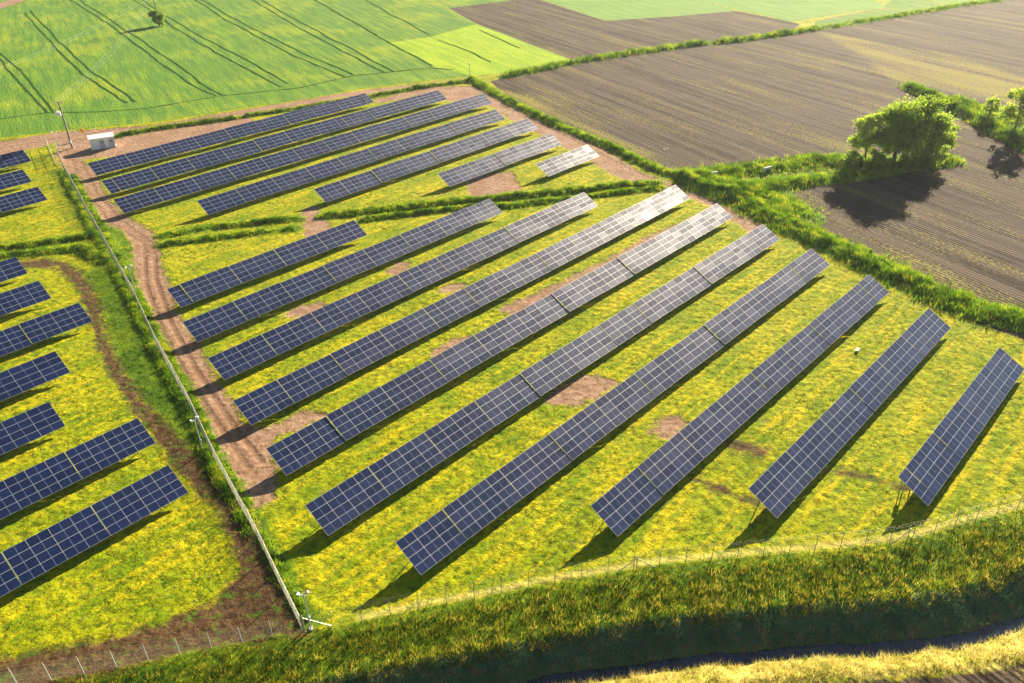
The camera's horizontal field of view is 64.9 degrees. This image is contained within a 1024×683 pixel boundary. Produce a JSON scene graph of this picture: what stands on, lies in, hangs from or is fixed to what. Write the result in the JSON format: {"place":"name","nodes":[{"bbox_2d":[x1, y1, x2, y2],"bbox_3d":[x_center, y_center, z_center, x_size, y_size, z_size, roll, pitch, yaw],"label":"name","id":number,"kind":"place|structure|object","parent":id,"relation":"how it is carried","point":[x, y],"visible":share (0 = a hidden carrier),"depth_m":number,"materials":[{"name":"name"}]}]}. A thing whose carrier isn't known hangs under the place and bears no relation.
{"place":"outdoors","nodes":[
{"label":"outdoors","id":0,"kind":"place"},
{"bbox_2d":[0,0,765,682],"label":"dirt track","id":1,"kind":"structure","parent":0,"point":[258,606],"depth_m":101.98,"materials":[{"name":"brown soil"}]},
{"bbox_2d":[53,101,73,147],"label":"power pole","id":2,"kind":"object","parent":1,"relation":"on","point":[59,113],"visible":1,"depth_m":186.11,"materials":[{"name":"wood"}]},
{"bbox_2d":[87,132,116,150],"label":"transformer kiosk","id":3,"kind":"object","parent":1,"relation":"on","point":[102,141],"visible":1,"depth_m":188.52,"materials":[{"name":"white paint"}]},
{"bbox_2d":[99,140,105,147],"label":"door","id":4,"kind":"structure","parent":3,"relation":"in","point":[102,144],"depth_m":188.48,"materials":[{"name":"grey metal"}]},
{"bbox_2d":[108,138,114,146],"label":"door","id":5,"kind":"structure","parent":3,"relation":"in","point":[111,142],"depth_m":189.21,"materials":[{"name":"grey metal"}]},
{"bbox_2d":[0,0,980,137],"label":"crop field","id":6,"kind":"structure","parent":0,"point":[52,73],"depth_m":281.33,"materials":[{"name":"green plant"}]},
{"bbox_2d":[146,9,165,25],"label":"round bush","id":7,"kind":"object","parent":6,"relation":"on","point":[158,19],"visible":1,"depth_m":316.85,"materials":[{"name":"green plant"}]},
{"bbox_2d":[0,0,519,118],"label":"wheel tracks","id":8,"kind":"object","parent":6,"relation":"on","point":[73,65],"visible":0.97,"depth_m":271.79,"materials":[{"name":"green plant"}]},
{"bbox_2d":[0,0,1023,679],"bbox_3d":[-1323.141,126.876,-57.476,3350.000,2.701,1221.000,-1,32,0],"label":"ground","id":9,"kind":"structure","parent":0,"point":[148,562],"depth_m":99.44,"materials":[{"name":"yellow plant"}]},
{"bbox_2d":[0,257,27,281],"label":"solar panel row","id":10,"kind":"object","parent":9,"relation":"on","point":[11,268],"visible":0.97,"depth_m":131.69,"materials":[{"name":"glass"}]},
{"bbox_2d":[0,150,30,168],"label":"solar panel row","id":11,"kind":"object","parent":9,"relation":"on","point":[19,157],"visible":1,"depth_m":178.33,"materials":[{"name":"glass"}]},
{"bbox_2d":[0,169,31,189],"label":"solar panel row","id":12,"kind":"object","parent":9,"relation":"on","point":[14,178],"visible":0.98,"depth_m":167.31,"materials":[{"name":"glass"}]},
{"bbox_2d":[0,187,46,212],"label":"solar panel row","id":13,"kind":"object","parent":9,"relation":"on","point":[13,201],"visible":0.98,"depth_m":157.71,"materials":[{"name":"glass"}]},
{"bbox_2d":[0,281,50,316],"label":"solar panel row","id":14,"kind":"object","parent":9,"relation":"on","point":[21,297],"visible":0.98,"depth_m":122.96,"materials":[{"name":"glass"}]},
{"bbox_2d":[0,402,64,454],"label":"solar panel row","id":15,"kind":"object","parent":9,"relation":"on","point":[19,430],"visible":0.99,"depth_m":95.34,"materials":[{"name":"glass"}]},
{"bbox_2d":[0,351,69,401],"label":"solar panel row","id":16,"kind":"object","parent":9,"relation":"on","point":[21,378],"visible":1,"depth_m":104.67,"materials":[{"name":"glass"}]},
{"bbox_2d":[0,303,92,356],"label":"solar panel row","id":17,"kind":"object","parent":9,"relation":"on","point":[44,327],"visible":1,"depth_m":114.99,"materials":[{"name":"glass"}]},
{"bbox_2d":[45,136,55,164],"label":"metal gate","id":18,"kind":"structure","parent":9,"relation":"on","point":[50,151],"depth_m":183.95,"materials":[{"name":"metal"}]},
{"bbox_2d":[0,418,154,519],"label":"solar panel row","id":19,"kind":"object","parent":9,"relation":"on","point":[36,483],"visible":1,"depth_m":89.06,"materials":[{"name":"glass"}]},
{"bbox_2d":[0,465,187,596],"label":"solar panel row","id":20,"kind":"object","parent":9,"relation":"on","point":[35,555],"visible":1,"depth_m":80.88,"materials":[{"name":"glass"}]},
{"bbox_2d":[125,265,135,290],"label":"camera pole","id":21,"kind":"object","parent":9,"relation":"on","point":[131,276],"visible":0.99,"depth_m":125.90,"materials":[{"name":"metal"}]},
{"bbox_2d":[0,614,299,682],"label":"wire fence","id":22,"kind":"object","parent":9,"relation":"on","point":[145,653],"visible":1,"depth_m":68.95,"materials":[{"name":"metal"}]},
{"bbox_2d":[54,143,302,631],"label":"wire fence","id":23,"kind":"object","parent":9,"relation":"on","point":[247,515],"visible":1,"depth_m":96.13,"materials":[{"name":"metal"}]},
{"bbox_2d":[189,416,203,451],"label":"camera pole","id":24,"kind":"object","parent":9,"relation":"on","point":[200,440],"visible":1,"depth_m":92.12,"materials":[{"name":"metal"}]},
{"bbox_2d":[87,93,372,174],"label":"solar panel row","id":25,"kind":"object","parent":9,"relation":"on","point":[108,165],"visible":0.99,"depth_m":190.70,"materials":[{"name":"glass"}]},
{"bbox_2d":[167,220,366,307],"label":"solar panel row","id":26,"kind":"object","parent":9,"relation":"on","point":[213,283],"visible":1,"depth_m":131.61,"materials":[{"name":"glass"}]},
{"bbox_2d":[102,90,446,193],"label":"solar panel row","id":27,"kind":"object","parent":9,"relation":"on","point":[169,169],"visible":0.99,"depth_m":184.64,"materials":[{"name":"glass"}]},
{"bbox_2d":[113,94,491,212],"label":"solar panel row","id":28,"kind":"object","parent":9,"relation":"on","point":[146,198],"visible":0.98,"depth_m":176.83,"materials":[{"name":"glass"}]},
{"bbox_2d":[296,589,312,630],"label":"camera pole","id":29,"kind":"object","parent":9,"relation":"on","point":[308,616],"visible":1,"depth_m":70.54,"materials":[{"name":"metal"}]},
{"bbox_2d":[301,615,331,629],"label":"fence brace","id":30,"kind":"object","parent":9,"relation":"on","point":[312,620],"visible":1,"depth_m":71.78,"materials":[{"name":"metal"}]},
{"bbox_2d":[183,199,502,341],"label":"solar panel row","id":31,"kind":"object","parent":9,"relation":"on","point":[206,325],"visible":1,"depth_m":128.45,"materials":[{"name":"glass"}]},
{"bbox_2d":[197,109,504,214],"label":"solar panel row","id":32,"kind":"object","parent":9,"relation":"on","point":[247,193],"visible":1,"depth_m":172.56,"materials":[{"name":"glass"}]},
{"bbox_2d":[208,192,597,379],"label":"solar panel row","id":33,"kind":"object","parent":9,"relation":"on","point":[250,353],"visible":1,"depth_m":122.86,"materials":[{"name":"glass"}]},
{"bbox_2d":[314,118,537,202],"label":"solar panel row","id":34,"kind":"object","parent":9,"relation":"on","point":[330,192],"visible":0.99,"depth_m":173.34,"materials":[{"name":"glass"}]},
{"bbox_2d":[233,185,689,424],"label":"solar panel row","id":35,"kind":"object","parent":9,"relation":"on","point":[261,403],"visible":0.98,"depth_m":116.61,"materials":[{"name":"glass"}]},
{"bbox_2d":[0,78,928,258],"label":"meadow grass","id":36,"kind":"structure","parent":9,"relation":"on","point":[869,155],"depth_m":161.32,"materials":[{"name":"green plant"}]},
{"bbox_2d":[266,203,732,475],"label":"solar panel row","id":37,"kind":"object","parent":9,"relation":"on","point":[313,441],"visible":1,"depth_m":107.98,"materials":[{"name":"glass"}]},
{"bbox_2d":[438,134,561,186],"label":"solar panel row","id":38,"kind":"object","parent":9,"relation":"on","point":[479,167],"visible":1,"depth_m":173.23,"materials":[{"name":"glass"}]},
{"bbox_2d":[0,93,1023,624],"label":"tall grass","id":39,"kind":"structure","parent":9,"relation":"on","point":[766,185],"depth_m":152.83,"materials":[{"name":"green plant"}]},
{"bbox_2d":[305,224,779,535],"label":"solar panel row","id":40,"kind":"object","parent":9,"relation":"on","point":[362,491],"visible":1,"depth_m":99.45,"materials":[{"name":"glass"}]},
{"bbox_2d":[536,145,598,176],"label":"solar panel row","id":41,"kind":"object","parent":9,"relation":"on","point":[552,166],"visible":1,"depth_m":172.47,"materials":[{"name":"glass"}]},
{"bbox_2d":[114,0,1023,333],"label":"hedge","id":42,"kind":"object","parent":9,"relation":"on","point":[858,250],"depth_m":169.68,"materials":[{"name":"green plant"}]},
{"bbox_2d":[395,248,829,574],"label":"solar panel row","id":43,"kind":"object","parent":9,"relation":"on","point":[481,500],"visible":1,"depth_m":93.82,"materials":[{"name":"glass"}]},
{"bbox_2d":[617,556,654,572],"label":"fence brace","id":44,"kind":"object","parent":9,"relation":"on","point":[636,563],"visible":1,"depth_m":77.05,"materials":[{"name":"wood"}]},
{"bbox_2d":[300,496,1023,629],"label":"wire fence","id":45,"kind":"object","parent":9,"relation":"on","point":[934,531],"visible":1,"depth_m":77.61,"materials":[{"name":"grey metal"}]},
{"bbox_2d":[591,275,888,536],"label":"solar panel row","id":46,"kind":"object","parent":9,"relation":"on","point":[806,351],"visible":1,"depth_m":95.48,"materials":[{"name":"glass"}]},
{"bbox_2d":[761,166,771,172],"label":"culvert head","id":47,"kind":"object","parent":9,"relation":"on","point":[765,169],"visible":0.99,"depth_m":168.94},
{"bbox_2d":[748,308,950,517],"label":"solar panel row","id":48,"kind":"object","parent":9,"relation":"on","point":[790,467],"visible":1,"depth_m":94.59,"materials":[{"name":"glass"}]},
{"bbox_2d":[840,149,867,166],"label":"round bush","id":49,"kind":"object","parent":9,"relation":"on","point":[853,158],"visible":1,"depth_m":170.72,"materials":[{"name":"green plant"}]},
{"bbox_2d":[846,112,895,157],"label":"broadleaf tree","id":50,"kind":"object","parent":9,"relation":"on","point":[868,123],"visible":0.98,"depth_m":168.78,"materials":[{"name":"green plant"}]},
{"bbox_2d":[869,150,895,167],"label":"round bush","id":51,"kind":"object","parent":9,"relation":"on","point":[878,157],"visible":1,"depth_m":169.20,"materials":[{"name":"green plant"}]},
{"bbox_2d":[869,94,934,163],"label":"broadleaf tree","id":52,"kind":"object","parent":9,"relation":"on","point":[905,118],"visible":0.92,"depth_m":165.95,"materials":[{"name":"green plant"}]},
{"bbox_2d":[913,151,947,168],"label":"round bush","id":53,"kind":"object","parent":9,"relation":"on","point":[929,160],"visible":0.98,"depth_m":169.47,"materials":[{"name":"green plant"}]},
{"bbox_2d":[903,94,958,158],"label":"broadleaf tree","id":54,"kind":"object","parent":9,"relation":"on","point":[935,107],"visible":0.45,"depth_m":168.23,"materials":[{"name":"green plant"}]},
{"bbox_2d":[918,112,961,156],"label":"broadleaf tree","id":55,"kind":"object","parent":9,"relation":"on","point":[945,141],"visible":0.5,"depth_m":170.92,"materials":[{"name":"green plant"}]},
{"bbox_2d":[898,347,1023,505],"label":"solar panel row","id":56,"kind":"object","parent":9,"relation":"on","point":[933,463],"visible":1,"depth_m":92.61,"materials":[{"name":"glass"}]},
{"bbox_2d":[998,87,1023,129],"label":"broadleaf tree","id":57,"kind":"object","parent":9,"relation":"on","point":[1011,111],"visible":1,"depth_m":183.12,"materials":[{"name":"green plant"}]},
{"bbox_2d":[47,510,1023,682],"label":"ditch bank","id":58,"kind":"structure","parent":0,"point":[684,652],"depth_m":72.89,"materials":[{"name":"green plant"}]},
{"bbox_2d":[547,626,1023,682],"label":"dry grass","id":59,"kind":"structure","parent":58,"relation":"on","point":[826,667],"depth_m":69.83,"materials":[{"name":"plant"}]},
{"bbox_2d":[890,528,922,545],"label":"fence brace","id":60,"kind":"object","parent":58,"relation":"on","point":[907,536],"visible":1,"depth_m":79.59,"materials":[{"name":"wood"}]},
{"bbox_2d":[450,0,1023,682],"bbox_3d":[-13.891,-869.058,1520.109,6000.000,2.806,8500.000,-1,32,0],"label":"ploughed field","id":61,"kind":"structure","parent":0,"point":[820,94],"depth_m":217.66,"materials":[{"name":"brown soil"}]},
{"bbox_2d":[978,95,1003,118],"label":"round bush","id":62,"kind":"object","parent":61,"relation":"on","point":[991,109],"visible":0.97,"depth_m":195.81,"materials":[{"name":"green plant"}]},
{"bbox_2d":[526,614,1023,682],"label":"ditch water","id":63,"kind":"structure","parent":0,"point":[946,642],"depth_m":71.87,"materials":[{"name":"black liquid"}]}
]}

